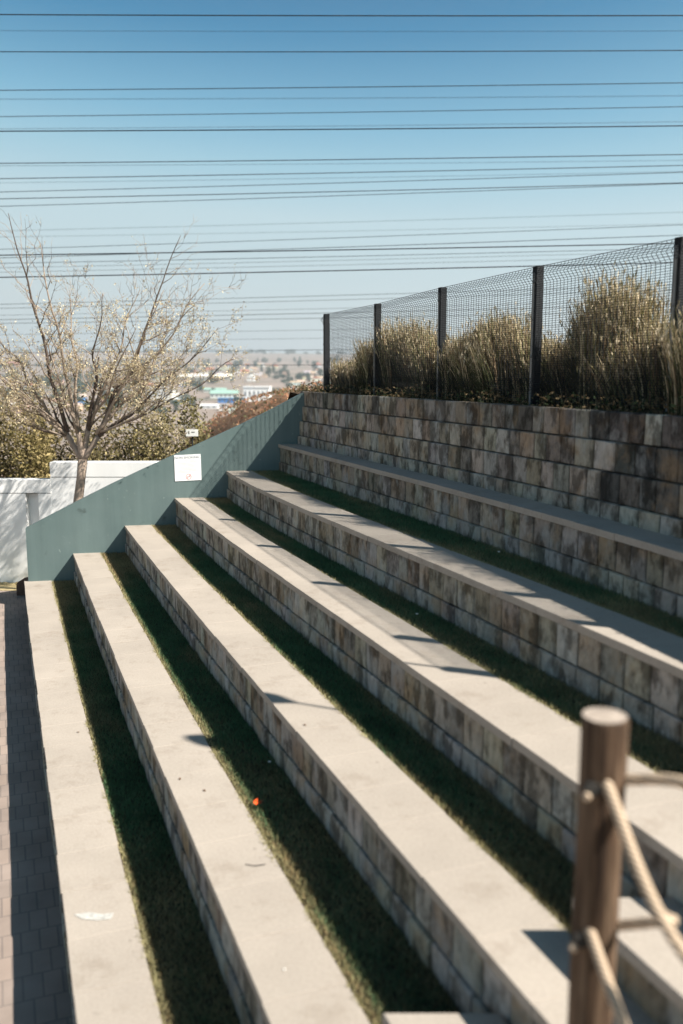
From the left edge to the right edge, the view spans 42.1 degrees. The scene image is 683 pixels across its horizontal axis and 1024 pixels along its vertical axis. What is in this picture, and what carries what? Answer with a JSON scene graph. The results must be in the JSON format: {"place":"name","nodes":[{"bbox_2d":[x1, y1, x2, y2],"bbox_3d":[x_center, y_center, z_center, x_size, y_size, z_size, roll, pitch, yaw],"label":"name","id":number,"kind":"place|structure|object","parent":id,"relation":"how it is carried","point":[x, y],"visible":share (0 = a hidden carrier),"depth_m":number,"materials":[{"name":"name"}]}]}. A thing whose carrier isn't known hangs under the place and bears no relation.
{"place":"outdoors","nodes":[
{"label":"outdoors","id":0,"kind":"place"},
{"bbox_2d":[0,582,17,590],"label":"verge","id":1,"kind":"structure","parent":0,"point":[6,586],"depth_m":14.91,"materials":[{"name":"yellow plant"}]},
{"bbox_2d":[0,591,72,1023],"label":"paving","id":2,"kind":"structure","parent":0,"point":[34,987],"depth_m":6.43,"materials":[{"name":"brick"}]},
{"bbox_2d":[16,577,27,595],"bbox_3d":[-4.992,1.180,14.116,0.288,0.258,0.200,0,9,0],"label":"kerb stub","id":3,"kind":"object","parent":2,"relation":"on","point":[20,588],"visible":0.5,"depth_m":14.02,"materials":[{"name":"brick"}]},
{"bbox_2d":[24,581,161,1023],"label":"bench step","id":4,"kind":"object","parent":2,"relation":"on","point":[109,977],"visible":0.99,"depth_m":5.76,"materials":[{"name":"concrete"}]},
{"bbox_2d":[25,393,303,581],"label":"side wall","id":5,"kind":"structure","parent":2,"relation":"on","point":[98,521],"depth_m":13.42,"materials":[{"name":"green paint"}]},
{"bbox_2d":[174,454,201,480],"bbox_3d":[-2.328,-0.672,13.452,0.400,0.408,0.007,-2,9,-11],"label":"notice","id":6,"kind":"object","parent":5,"relation":"attached to","point":[187,467],"visible":1,"depth_m":13.45,"materials":[{"name":"paper"}]},
{"bbox_2d":[0,352,356,477],"bbox_3d":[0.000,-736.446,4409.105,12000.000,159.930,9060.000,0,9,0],"label":"land","id":7,"kind":"structure","parent":0,"point":[293,368],"depth_m":1623.13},
{"bbox_2d":[0,370,22,477],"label":"bush","id":8,"kind":"object","parent":7,"relation":"on","point":[7,445],"visible":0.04,"depth_m":16.70,"materials":[{"name":"green plant"}]},
{"bbox_2d":[0,381,71,477],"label":"bush","id":9,"kind":"object","parent":7,"relation":"on","point":[35,465],"visible":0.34,"depth_m":15.73,"materials":[{"name":"green plant"}]},
{"bbox_2d":[16,386,110,476],"bbox_3d":[-5.113,-0.632,16.705,1.913,3.457,1.588,0,9,0],"label":"bush","id":10,"kind":"object","parent":7,"relation":"on","point":[63,445],"visible":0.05,"depth_m":16.69,"materials":[{"name":"green plant"}]},
{"bbox_2d":[62,393,83,402],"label":"building","id":11,"kind":"structure","parent":7,"relation":"on","point":[79,399],"depth_m":978.04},
{"bbox_2d":[65,403,82,410],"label":"house","id":12,"kind":"structure","parent":7,"relation":"on","point":[80,406],"depth_m":810.78,"materials":[{"name":"paint"}]},
{"bbox_2d":[67,393,86,402],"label":"building","id":13,"kind":"structure","parent":7,"relation":"on","point":[84,394],"depth_m":994.77,"materials":[{"name":"paint"}]},
{"bbox_2d":[0,461,158,582],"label":"boundary wall","id":14,"kind":"structure","parent":7,"relation":"on","point":[25,503],"depth_m":15.00,"materials":[{"name":"white paint"}]},
{"bbox_2d":[80,382,87,390],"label":"valley tree","id":15,"kind":"object","parent":7,"relation":"on","point":[85,386],"visible":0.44,"depth_m":1299.12,"materials":[{"name":"plant"}]},
{"bbox_2d":[54,400,148,460],"bbox_3d":[-4.701,-0.656,17.576,2.435,3.242,1.896,0,9,0],"label":"bush","id":16,"kind":"object","parent":7,"relation":"on","point":[72,431],"visible":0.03,"depth_m":17.19,"materials":[{"name":"green plant"}]},
{"bbox_2d":[64,364,187,460],"bbox_3d":[-3.894,-0.786,16.279,2.380,3.903,1.873,0,9,0],"label":"bush","id":17,"kind":"object","parent":7,"relation":"on","point":[151,454],"visible":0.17,"depth_m":16.10,"materials":[{"name":"green plant"}]},
{"bbox_2d":[0,209,260,502],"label":"tree","id":18,"kind":"object","parent":7,"relation":"on","point":[135,370],"visible":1,"depth_m":13.31,"materials":[{"name":"brown plant"}]},
{"bbox_2d":[151,405,165,413],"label":"valley tree","id":19,"kind":"object","parent":7,"relation":"on","point":[159,410],"visible":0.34,"depth_m":771.85,"materials":[{"name":"green plant"}]},
{"bbox_2d":[148,387,174,399],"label":"building","id":20,"kind":"structure","parent":7,"relation":"on","point":[161,391],"depth_m":1111.38,"materials":[{"name":"paint"}]},
{"bbox_2d":[0,347,345,353],"bbox_3d":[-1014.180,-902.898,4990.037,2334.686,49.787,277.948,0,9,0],"label":"wood","id":21,"kind":"object","parent":7,"relation":"on","point":[228,351],"visible":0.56,"depth_m":4973.37,"materials":[{"name":"green plant"}]},
{"bbox_2d":[134,384,213,459],"bbox_3d":[-3.120,-0.654,16.665,1.386,3.508,1.459,5,10,27],"label":"bush","id":22,"kind":"object","parent":7,"relation":"on","point":[190,421],"visible":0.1,"depth_m":16.61,"materials":[{"name":"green plant"}]},
{"bbox_2d":[173,400,179,409],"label":"valley tree","id":23,"kind":"object","parent":7,"relation":"on","point":[176,406],"visible":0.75,"depth_m":817.15,"materials":[{"name":"plant"}]},
{"bbox_2d":[179,392,191,401],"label":"valley tree","id":24,"kind":"object","parent":7,"relation":"on","point":[184,398],"visible":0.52,"depth_m":1002.88,"materials":[{"name":"plant"}]},
{"bbox_2d":[12,349,359,352],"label":"overhead cable","id":25,"kind":"object","parent":7,"relation":"on","point":[182,351],"visible":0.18,"depth_m":55.10,"materials":[{"name":"black metal"}]},
{"bbox_2d":[186,429,197,445],"bbox_3d":[-2.624,-0.018,15.800,0.210,2.901,0.050,0,9,0],"label":"sign board","id":26,"kind":"object","parent":7,"relation":"on","point":[191,432],"visible":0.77,"depth_m":15.56,"materials":[{"name":"metal"}]},
{"bbox_2d":[177,374,233,380],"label":"building","id":27,"kind":"structure","parent":7,"relation":"on","point":[196,377],"depth_m":1721.18,"materials":[{"name":"paint"}]},
{"bbox_2d":[200,404,218,408],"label":"building","id":28,"kind":"structure","parent":7,"relation":"on","point":[211,406],"depth_m":870.43,"materials":[{"name":"paint"}]},
{"bbox_2d":[205,378,219,382],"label":"valley tree","id":29,"kind":"object","parent":7,"relation":"on","point":[212,381],"visible":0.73,"depth_m":1617.47,"materials":[{"name":"green plant"}]},
{"bbox_2d":[203,388,226,391],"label":"building","id":30,"kind":"structure","parent":7,"relation":"on","point":[206,389],"depth_m":1339.11,"materials":[{"name":"paint"}]},
{"bbox_2d":[209,390,238,397],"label":"building","id":31,"kind":"structure","parent":7,"relation":"on","point":[221,393],"depth_m":1173.75,"materials":[{"name":"paint"}]},
{"bbox_2d":[219,404,232,410],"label":"building","id":32,"kind":"structure","parent":7,"relation":"on","point":[220,405],"depth_m":829.65,"materials":[{"name":"paint"}]},
{"bbox_2d":[218,398,245,402],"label":"building","id":33,"kind":"structure","parent":7,"relation":"on","point":[221,400],"depth_m":1022.50,"materials":[{"name":"paint"}]},
{"bbox_2d":[232,394,243,405],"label":"valley tree","id":34,"kind":"object","parent":7,"relation":"on","point":[235,397],"visible":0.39,"depth_m":811.88,"materials":[{"name":"plant"}]},
{"bbox_2d":[247,374,254,380],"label":"house","id":35,"kind":"structure","parent":7,"relation":"on","point":[250,376],"depth_m":1710.52,"materials":[{"name":"paint"}]},
{"bbox_2d":[174,380,331,452],"bbox_3d":[-8.920,-1.241,53.150,21.186,13.838,75.108,0,9,0],"label":"scrub","id":36,"kind":"object","parent":7,"relation":"on","point":[257,396],"visible":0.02,"depth_m":28.22,"materials":[{"name":"brown plant"}]},
{"bbox_2d":[242,386,271,401],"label":"building","id":37,"kind":"structure","parent":7,"relation":"on","point":[252,390],"depth_m":1052.20,"materials":[{"name":"paint"}]},
{"bbox_2d":[0,30,535,31],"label":"overhead cable","id":38,"kind":"object","parent":7,"relation":"on","point":[350,31],"visible":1,"depth_m":55.96,"materials":[{"name":"black metal"}]},
{"bbox_2d":[265,367,271,376],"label":"valley tree","id":39,"kind":"object","parent":7,"relation":"on","point":[267,372],"visible":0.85,"depth_m":1893.10,"materials":[{"name":"plant"}]},
{"bbox_2d":[274,369,286,374],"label":"valley tree","id":40,"kind":"object","parent":7,"relation":"on","point":[279,371],"visible":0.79,"depth_m":2030.63,"materials":[{"name":"green plant"}]},
{"bbox_2d":[6,325,571,334],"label":"overhead cable","id":41,"kind":"object","parent":7,"relation":"on","point":[235,331],"visible":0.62,"depth_m":60.81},
{"bbox_2d":[290,381,300,384],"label":"house","id":42,"kind":"structure","parent":7,"relation":"on","point":[295,382],"depth_m":1573.41,"materials":[{"name":"paint"}]},
{"bbox_2d":[295,374,302,380],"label":"valley tree","id":43,"kind":"object","parent":7,"relation":"on","point":[297,376],"visible":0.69,"depth_m":1654.60,"materials":[{"name":"green plant"}]},
{"bbox_2d":[305,372,310,380],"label":"valley tree","id":44,"kind":"object","parent":7,"relation":"on","point":[308,377],"visible":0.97,"depth_m":1686.73,"materials":[{"name":"green plant"}]},
{"bbox_2d":[56,334,564,341],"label":"overhead cable","id":45,"kind":"object","parent":7,"relation":"on","point":[295,338],"visible":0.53,"depth_m":68.74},
{"bbox_2d":[311,362,317,370],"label":"valley tree","id":46,"kind":"object","parent":7,"relation":"on","point":[314,365],"visible":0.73,"depth_m":2194.24,"materials":[{"name":"plant"}]},
{"bbox_2d":[311,376,320,380],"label":"house","id":47,"kind":"structure","parent":7,"relation":"on","point":[315,378],"depth_m":1720.82,"materials":[{"name":"paint"}]},
{"bbox_2d":[7,252,650,267],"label":"overhead cable","id":48,"kind":"object","parent":7,"relation":"on","point":[327,260],"visible":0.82,"depth_m":48.45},
{"bbox_2d":[0,311,659,323],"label":"overhead cable","id":49,"kind":"object","parent":7,"relation":"on","point":[297,318],"visible":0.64,"depth_m":46.97,"materials":[{"name":"black metal"}]},
{"bbox_2d":[0,290,662,308],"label":"overhead cable","id":50,"kind":"object","parent":7,"relation":"on","point":[318,300],"visible":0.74,"depth_m":48.78,"materials":[{"name":"black metal"}]},
{"bbox_2d":[0,304,669,319],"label":"overhead cable","id":51,"kind":"object","parent":7,"relation":"on","point":[271,314],"visible":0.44,"depth_m":44.98,"materials":[{"name":"black metal"}]},
{"bbox_2d":[30,122,640,128],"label":"overhead cable","id":52,"kind":"object","parent":7,"relation":"on","point":[309,126],"visible":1,"depth_m":54.94,"materials":[{"name":"black metal"}]},
{"bbox_2d":[0,285,670,304],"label":"overhead cable","id":53,"kind":"object","parent":7,"relation":"on","point":[298,296],"visible":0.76,"depth_m":44.84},
{"bbox_2d":[0,225,671,249],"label":"overhead cable","id":54,"kind":"object","parent":7,"relation":"on","point":[343,237],"visible":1,"depth_m":38.61,"materials":[{"name":"black metal"}]},
{"bbox_2d":[0,262,672,277],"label":"overhead cable","id":55,"kind":"object","parent":7,"relation":"on","point":[327,270],"visible":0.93,"depth_m":26.20,"materials":[{"name":"black metal"}]},
{"bbox_2d":[0,243,673,255],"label":"overhead cable","id":56,"kind":"object","parent":7,"relation":"on","point":[335,249],"visible":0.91,"depth_m":25.14,"materials":[{"name":"black metal"}]},
{"bbox_2d":[0,248,673,263],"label":"overhead cable","id":57,"kind":"object","parent":7,"relation":"on","point":[338,256],"visible":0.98,"depth_m":38.73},
{"bbox_2d":[3,235,678,257],"bbox_3d":[0.000,-10.613,34.770,79.201,2.586,0.023,0,9,0],"label":"overhead cable","id":58,"kind":"object","parent":7,"relation":"on","point":[367,246],"visible":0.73,"depth_m":34.79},
{"bbox_2d":[0,125,682,131],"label":"overhead cable","id":59,"kind":"object","parent":7,"relation":"on","point":[338,129],"visible":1,"depth_m":23.69,"materials":[{"name":"black metal"}]},
{"bbox_2d":[0,14,682,15],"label":"overhead cable","id":60,"kind":"object","parent":7,"relation":"on","point":[322,15],"visible":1,"depth_m":22.32,"materials":[{"name":"black metal"}]},
{"bbox_2d":[0,50,682,51],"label":"overhead cable","id":61,"kind":"object","parent":7,"relation":"on","point":[339,51],"visible":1,"depth_m":24.32,"materials":[{"name":"black metal"}]},
{"bbox_2d":[0,154,682,163],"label":"overhead cable","id":62,"kind":"object","parent":7,"relation":"on","point":[342,159],"visible":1,"depth_m":28.57,"materials":[{"name":"black metal"}]},
{"bbox_2d":[0,82,682,90],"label":"overhead cable","id":63,"kind":"object","parent":7,"relation":"on","point":[343,87],"visible":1,"depth_m":28.23,"materials":[{"name":"black metal"}]},
{"bbox_2d":[0,165,682,178],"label":"overhead cable","id":64,"kind":"object","parent":7,"relation":"on","point":[340,172],"visible":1,"depth_m":30.55,"materials":[{"name":"black metal"}]},
{"bbox_2d":[0,182,682,198],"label":"overhead cable","id":65,"kind":"object","parent":7,"relation":"on","point":[337,191],"visible":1,"depth_m":29.68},
{"bbox_2d":[0,106,682,116],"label":"overhead cable","id":66,"kind":"object","parent":7,"relation":"on","point":[338,112],"visible":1,"depth_m":30.24,"materials":[{"name":"black metal"}]},
{"bbox_2d":[0,183,682,206],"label":"overhead cable","id":67,"kind":"object","parent":7,"relation":"on","point":[342,195],"visible":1,"depth_m":33.54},
{"bbox_2d":[30,224,657,236],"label":"overhead cable","id":68,"kind":"object","parent":7,"relation":"on","point":[329,231],"visible":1,"depth_m":71.35,"materials":[{"name":"black metal"}]},
{"bbox_2d":[13,212,676,230],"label":"overhead cable","id":69,"kind":"object","parent":7,"relation":"on","point":[338,222],"visible":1,"depth_m":67.39,"materials":[{"name":"black metal"}]},
{"bbox_2d":[8,172,682,191],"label":"overhead cable","id":70,"kind":"object","parent":7,"relation":"on","point":[345,182],"visible":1,"depth_m":32.51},
{"bbox_2d":[14,171,682,182],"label":"overhead cable","id":71,"kind":"object","parent":7,"relation":"on","point":[312,178],"visible":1,"depth_m":63.07,"materials":[{"name":"black metal"}]},
{"bbox_2d":[33,300,665,314],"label":"overhead cable","id":72,"kind":"object","parent":7,"relation":"on","point":[282,309],"visible":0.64,"depth_m":58.63,"materials":[{"name":"black metal"}]},
{"bbox_2d":[22,160,678,165],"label":"overhead cable","id":73,"kind":"object","parent":7,"relation":"on","point":[350,163],"visible":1,"depth_m":59.10,"materials":[{"name":"black metal"}]},
{"bbox_2d":[29,256,672,271],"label":"overhead cable","id":74,"kind":"object","parent":7,"relation":"on","point":[353,264],"visible":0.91,"depth_m":54.30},
{"bbox_2d":[217,96,624,98],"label":"overhead cable","id":75,"kind":"object","parent":7,"relation":"on","point":[424,97],"visible":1,"depth_m":51.85,"materials":[{"name":"black metal"}]},
{"bbox_2d":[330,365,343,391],"bbox_3d":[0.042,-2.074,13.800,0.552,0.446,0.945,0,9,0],"label":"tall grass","id":76,"kind":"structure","parent":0,"point":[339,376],"depth_m":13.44,"materials":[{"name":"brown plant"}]},
{"bbox_2d":[0,0,682,353],"label":"sky","id":77,"kind":"structure","parent":0,"point":[38,73],"materials":[{"name":"blue"}]},
{"bbox_2d":[328,357,358,392],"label":"tall grass","id":78,"kind":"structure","parent":0,"point":[344,369],"depth_m":13.16,"materials":[{"name":"beige plant"}]},
{"bbox_2d":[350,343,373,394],"bbox_3d":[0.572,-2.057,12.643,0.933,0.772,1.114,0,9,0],"label":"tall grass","id":79,"kind":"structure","parent":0,"point":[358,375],"depth_m":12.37,"materials":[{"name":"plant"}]},
{"bbox_2d":[50,469,682,1023],"bbox_3d":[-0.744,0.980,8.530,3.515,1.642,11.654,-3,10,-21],"label":"grass","id":80,"kind":"structure","parent":0,"point":[258,609],"depth_m":5.83,"materials":[{"name":"green plant"}]},
{"bbox_2d":[73,553,369,1023],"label":"bench step","id":81,"kind":"object","parent":80,"relation":"on","point":[261,931],"visible":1,"depth_m":5.15,"materials":[{"name":"concrete"}]},
{"bbox_2d":[125,525,656,1023],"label":"bench step","id":82,"kind":"object","parent":80,"relation":"on","point":[479,927],"visible":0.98,"depth_m":4.65,"materials":[{"name":"concrete"}]},
{"bbox_2d":[175,497,682,905],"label":"bench step","id":83,"kind":"object","parent":80,"relation":"on","point":[517,752],"visible":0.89,"depth_m":5.43,"materials":[{"name":"concrete"}]},
{"bbox_2d":[382,1013,506,1023],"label":"stair block","id":84,"kind":"structure","parent":80,"relation":"on","point":[442,1018],"depth_m":3.47,"materials":[{"name":"concrete"}]},
{"bbox_2d":[567,707,682,1023],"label":"rope railing","id":85,"kind":"object","parent":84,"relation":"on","point":[603,830],"visible":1,"depth_m":2.56,"materials":[{"name":"brown wood"}]},
{"bbox_2d":[226,470,682,749],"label":"bench step","id":86,"kind":"object","parent":80,"relation":"on","point":[630,667],"visible":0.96,"depth_m":6.17,"materials":[{"name":"concrete"}]},
{"bbox_2d":[278,444,682,617],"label":"bench step","id":87,"kind":"object","parent":80,"relation":"on","point":[640,564],"visible":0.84,"depth_m":7.30,"materials":[{"name":"concrete"}]},
{"bbox_2d":[571,898,682,1023],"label":"stair block","id":88,"kind":"structure","parent":80,"relation":"on","point":[649,974],"depth_m":3.24,"materials":[{"name":"concrete"}]},
{"bbox_2d":[346,326,404,394],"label":"tall grass","id":89,"kind":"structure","parent":0,"point":[361,354],"depth_m":12.10,"materials":[{"name":"plant"}]},
{"bbox_2d":[367,311,452,395],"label":"tall grass","id":90,"kind":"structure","parent":0,"point":[415,341],"depth_m":11.46,"materials":[{"name":"plant"}]},
{"bbox_2d":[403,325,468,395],"bbox_3d":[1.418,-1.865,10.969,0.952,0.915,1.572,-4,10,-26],"label":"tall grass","id":91,"kind":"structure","parent":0,"point":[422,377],"depth_m":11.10,"materials":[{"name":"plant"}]},
{"bbox_2d":[288,390,667,414],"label":"bank","id":92,"kind":"structure","parent":0,"point":[292,394],"depth_m":8.26,"materials":[{"name":"soil"}]},
{"bbox_2d":[427,308,508,401],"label":"tall grass","id":93,"kind":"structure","parent":92,"relation":"on","point":[453,365],"depth_m":9.71,"materials":[{"name":"plant"}]},
{"bbox_2d":[286,381,682,415],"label":"ground cover","id":94,"kind":"object","parent":92,"relation":"on","point":[517,402],"visible":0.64,"depth_m":8.53,"materials":[{"name":"brown plant"}]},
{"bbox_2d":[298,391,682,538],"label":"retaining wall","id":95,"kind":"structure","parent":92,"relation":"on","point":[626,468],"depth_m":7.78,"materials":[{"name":"stone"}]},
{"bbox_2d":[457,302,543,402],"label":"tall grass","id":96,"kind":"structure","parent":92,"relation":"on","point":[485,375],"depth_m":9.06,"materials":[{"name":"plant"}]},
{"bbox_2d":[321,236,682,411],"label":"fence","id":97,"kind":"object","parent":92,"relation":"on","point":[536,321],"visible":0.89,"depth_m":8.33,"materials":[{"name":"metal"}]},
{"bbox_2d":[510,321,578,403],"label":"tall grass","id":98,"kind":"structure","parent":92,"relation":"on","point":[545,368],"depth_m":8.43,"materials":[{"name":"green plant"}]},
{"bbox_2d":[552,260,670,407],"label":"tall grass","id":99,"kind":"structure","parent":92,"relation":"on","point":[592,335],"depth_m":7.68,"materials":[{"name":"plant"}]},
{"bbox_2d":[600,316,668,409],"bbox_3d":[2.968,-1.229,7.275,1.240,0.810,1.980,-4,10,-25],"label":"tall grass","id":100,"kind":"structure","parent":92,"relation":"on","point":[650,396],"depth_m":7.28,"materials":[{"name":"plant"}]},
{"bbox_2d":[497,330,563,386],"bbox_3d":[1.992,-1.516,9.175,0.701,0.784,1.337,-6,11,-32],"label":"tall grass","id":101,"kind":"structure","parent":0,"point":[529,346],"depth_m":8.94,"materials":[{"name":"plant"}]},
{"bbox_2d":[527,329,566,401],"bbox_3d":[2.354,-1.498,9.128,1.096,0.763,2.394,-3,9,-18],"label":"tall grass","id":102,"kind":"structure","parent":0,"point":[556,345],"depth_m":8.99,"materials":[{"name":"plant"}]},
{"bbox_2d":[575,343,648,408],"bbox_3d":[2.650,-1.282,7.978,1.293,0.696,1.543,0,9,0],"label":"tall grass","id":103,"kind":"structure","parent":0,"point":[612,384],"depth_m":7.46,"materials":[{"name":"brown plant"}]},
{"bbox_2d":[600,313,669,408],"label":"tall grass","id":104,"kind":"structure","parent":0,"point":[631,350],"depth_m":7.24,"materials":[{"name":"plant"}]},
{"bbox_2d":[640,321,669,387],"bbox_3d":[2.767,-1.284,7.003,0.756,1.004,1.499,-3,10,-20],"label":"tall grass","id":105,"kind":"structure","parent":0,"point":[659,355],"depth_m":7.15,"materials":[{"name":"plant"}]},
{"bbox_2d":[650,300,682,414],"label":"tall grass","id":106,"kind":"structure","parent":0,"point":[676,369],"depth_m":6.41,"materials":[{"name":"plant"}]}
]}

